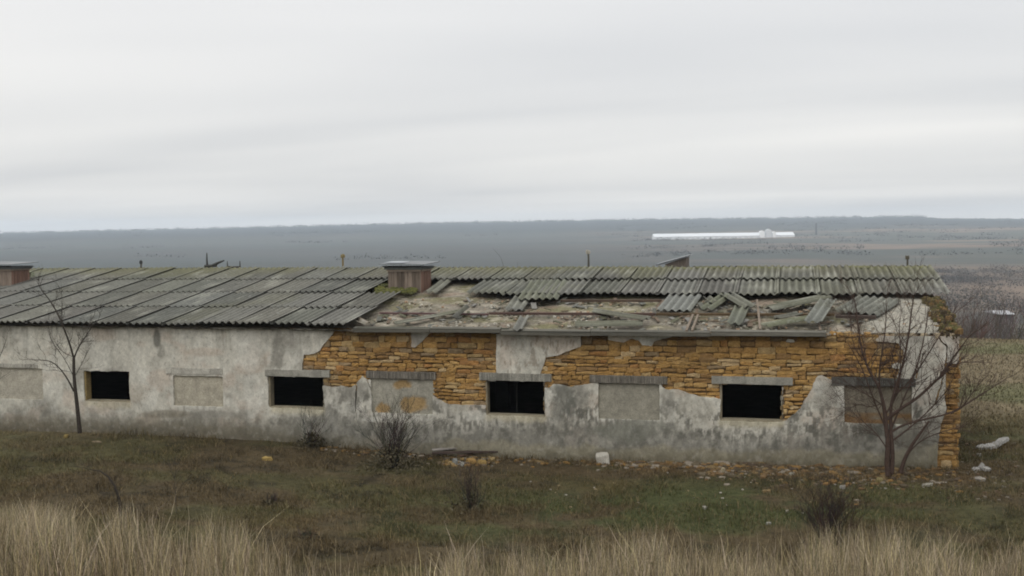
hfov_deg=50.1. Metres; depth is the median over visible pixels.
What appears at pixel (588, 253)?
ridge post
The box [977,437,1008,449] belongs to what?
plaster debris
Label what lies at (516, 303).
roof sheet
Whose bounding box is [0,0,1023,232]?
sky
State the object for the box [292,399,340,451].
bare bush
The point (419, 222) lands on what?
skyline wood
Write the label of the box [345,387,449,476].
bare bush
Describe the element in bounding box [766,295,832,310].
roof sheet
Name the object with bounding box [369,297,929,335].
roof rubble
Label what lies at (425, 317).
roof sheet
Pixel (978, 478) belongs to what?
plaster debris
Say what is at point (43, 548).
dry grass
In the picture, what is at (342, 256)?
ridge post
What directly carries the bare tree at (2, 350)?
on the terrain at (568, 243)
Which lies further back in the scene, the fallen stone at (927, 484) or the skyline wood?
the skyline wood
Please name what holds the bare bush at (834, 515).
on the terrain at (568, 243)
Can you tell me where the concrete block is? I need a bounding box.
[596,452,609,463]
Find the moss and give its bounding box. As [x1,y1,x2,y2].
[374,283,417,294]
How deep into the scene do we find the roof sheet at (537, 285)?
25.53 m
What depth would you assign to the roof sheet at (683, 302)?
23.81 m
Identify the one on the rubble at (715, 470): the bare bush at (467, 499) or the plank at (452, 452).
the plank at (452, 452)
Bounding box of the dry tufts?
[67,509,1007,575]
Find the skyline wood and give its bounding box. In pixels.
[0,214,1022,232]
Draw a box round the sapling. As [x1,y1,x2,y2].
[66,449,123,522]
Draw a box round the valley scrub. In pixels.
[869,263,1023,338]
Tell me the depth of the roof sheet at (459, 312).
23.79 m
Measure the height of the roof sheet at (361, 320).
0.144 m
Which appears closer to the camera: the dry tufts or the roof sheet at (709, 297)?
the dry tufts
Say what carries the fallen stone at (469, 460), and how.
on the terrain at (568, 243)
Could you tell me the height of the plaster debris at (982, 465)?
0.175 m
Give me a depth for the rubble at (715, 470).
20.86 m
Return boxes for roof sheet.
[354,317,372,324]
[393,309,458,323]
[426,279,451,292]
[452,304,471,317]
[505,295,528,310]
[513,315,528,330]
[518,279,567,299]
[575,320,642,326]
[592,308,650,319]
[657,293,701,311]
[701,293,730,309]
[703,295,716,303]
[719,292,756,307]
[727,305,749,324]
[760,315,806,326]
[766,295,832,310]
[774,311,802,319]
[804,298,835,322]
[835,295,901,315]
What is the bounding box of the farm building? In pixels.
[0,254,962,468]
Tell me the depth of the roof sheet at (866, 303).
22.64 m
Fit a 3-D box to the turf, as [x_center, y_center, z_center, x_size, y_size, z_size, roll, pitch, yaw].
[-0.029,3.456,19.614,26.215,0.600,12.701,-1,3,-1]
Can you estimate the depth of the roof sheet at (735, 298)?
23.52 m
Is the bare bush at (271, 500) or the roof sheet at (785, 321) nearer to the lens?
the bare bush at (271, 500)
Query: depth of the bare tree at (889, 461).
19.86 m
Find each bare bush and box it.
[261,492,287,505]
[287,524,324,543]
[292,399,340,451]
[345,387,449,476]
[435,452,506,517]
[773,458,875,552]
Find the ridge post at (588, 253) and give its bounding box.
[586,250,589,266]
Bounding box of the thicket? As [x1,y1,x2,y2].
[941,275,1023,339]
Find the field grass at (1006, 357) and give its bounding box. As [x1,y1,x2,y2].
[958,337,1023,428]
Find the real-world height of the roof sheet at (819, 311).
0.365 m
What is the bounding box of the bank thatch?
[94,565,1010,575]
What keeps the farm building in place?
on the terrain at (568, 243)
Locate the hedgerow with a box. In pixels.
[0,219,1023,259]
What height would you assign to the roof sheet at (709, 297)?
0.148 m
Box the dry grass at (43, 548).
[0,489,1023,575]
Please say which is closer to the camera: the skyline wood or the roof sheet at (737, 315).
the roof sheet at (737, 315)
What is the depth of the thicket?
56.46 m
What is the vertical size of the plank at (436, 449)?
0.045 m
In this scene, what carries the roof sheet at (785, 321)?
on the farm building
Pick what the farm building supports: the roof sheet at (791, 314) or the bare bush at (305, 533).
the roof sheet at (791, 314)
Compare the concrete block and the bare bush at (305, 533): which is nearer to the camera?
the bare bush at (305, 533)
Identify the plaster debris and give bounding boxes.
[972,462,990,470]
[973,476,985,481]
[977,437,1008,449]
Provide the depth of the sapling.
17.59 m
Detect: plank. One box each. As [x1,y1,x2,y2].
[432,448,456,450]
[432,450,497,454]
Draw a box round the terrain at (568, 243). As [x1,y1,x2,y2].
[0,217,1023,575]
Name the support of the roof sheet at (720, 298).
on the farm building
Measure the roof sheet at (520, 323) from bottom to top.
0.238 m
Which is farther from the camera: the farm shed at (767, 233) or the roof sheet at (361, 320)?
the farm shed at (767, 233)
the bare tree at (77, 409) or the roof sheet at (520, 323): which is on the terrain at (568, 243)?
the bare tree at (77, 409)
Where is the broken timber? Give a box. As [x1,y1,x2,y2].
[204,253,240,267]
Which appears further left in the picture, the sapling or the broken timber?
the sapling
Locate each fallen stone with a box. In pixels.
[262,456,272,460]
[466,458,475,463]
[477,459,486,463]
[922,482,932,486]
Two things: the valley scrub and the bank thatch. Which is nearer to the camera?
the bank thatch
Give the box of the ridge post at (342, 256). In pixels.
[341,254,344,265]
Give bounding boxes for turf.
[0,411,1023,575]
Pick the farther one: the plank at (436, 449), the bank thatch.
the plank at (436, 449)
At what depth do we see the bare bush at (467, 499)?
18.51 m
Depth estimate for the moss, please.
26.61 m
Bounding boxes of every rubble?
[320,442,1023,513]
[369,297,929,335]
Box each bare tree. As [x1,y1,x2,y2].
[0,325,15,378]
[13,267,103,433]
[809,259,1023,476]
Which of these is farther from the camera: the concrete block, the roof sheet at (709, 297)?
the roof sheet at (709, 297)
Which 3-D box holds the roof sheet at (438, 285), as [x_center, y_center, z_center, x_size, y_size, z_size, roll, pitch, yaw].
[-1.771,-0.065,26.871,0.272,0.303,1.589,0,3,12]
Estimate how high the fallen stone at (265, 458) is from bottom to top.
0.103 m
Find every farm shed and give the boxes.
[652,229,794,239]
[982,310,1013,339]
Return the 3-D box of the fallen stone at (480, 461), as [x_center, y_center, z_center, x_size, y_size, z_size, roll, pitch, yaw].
[-0.632,3.546,22.188,0.156,0.138,0.221,-3,4,-37]
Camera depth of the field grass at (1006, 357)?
32.31 m

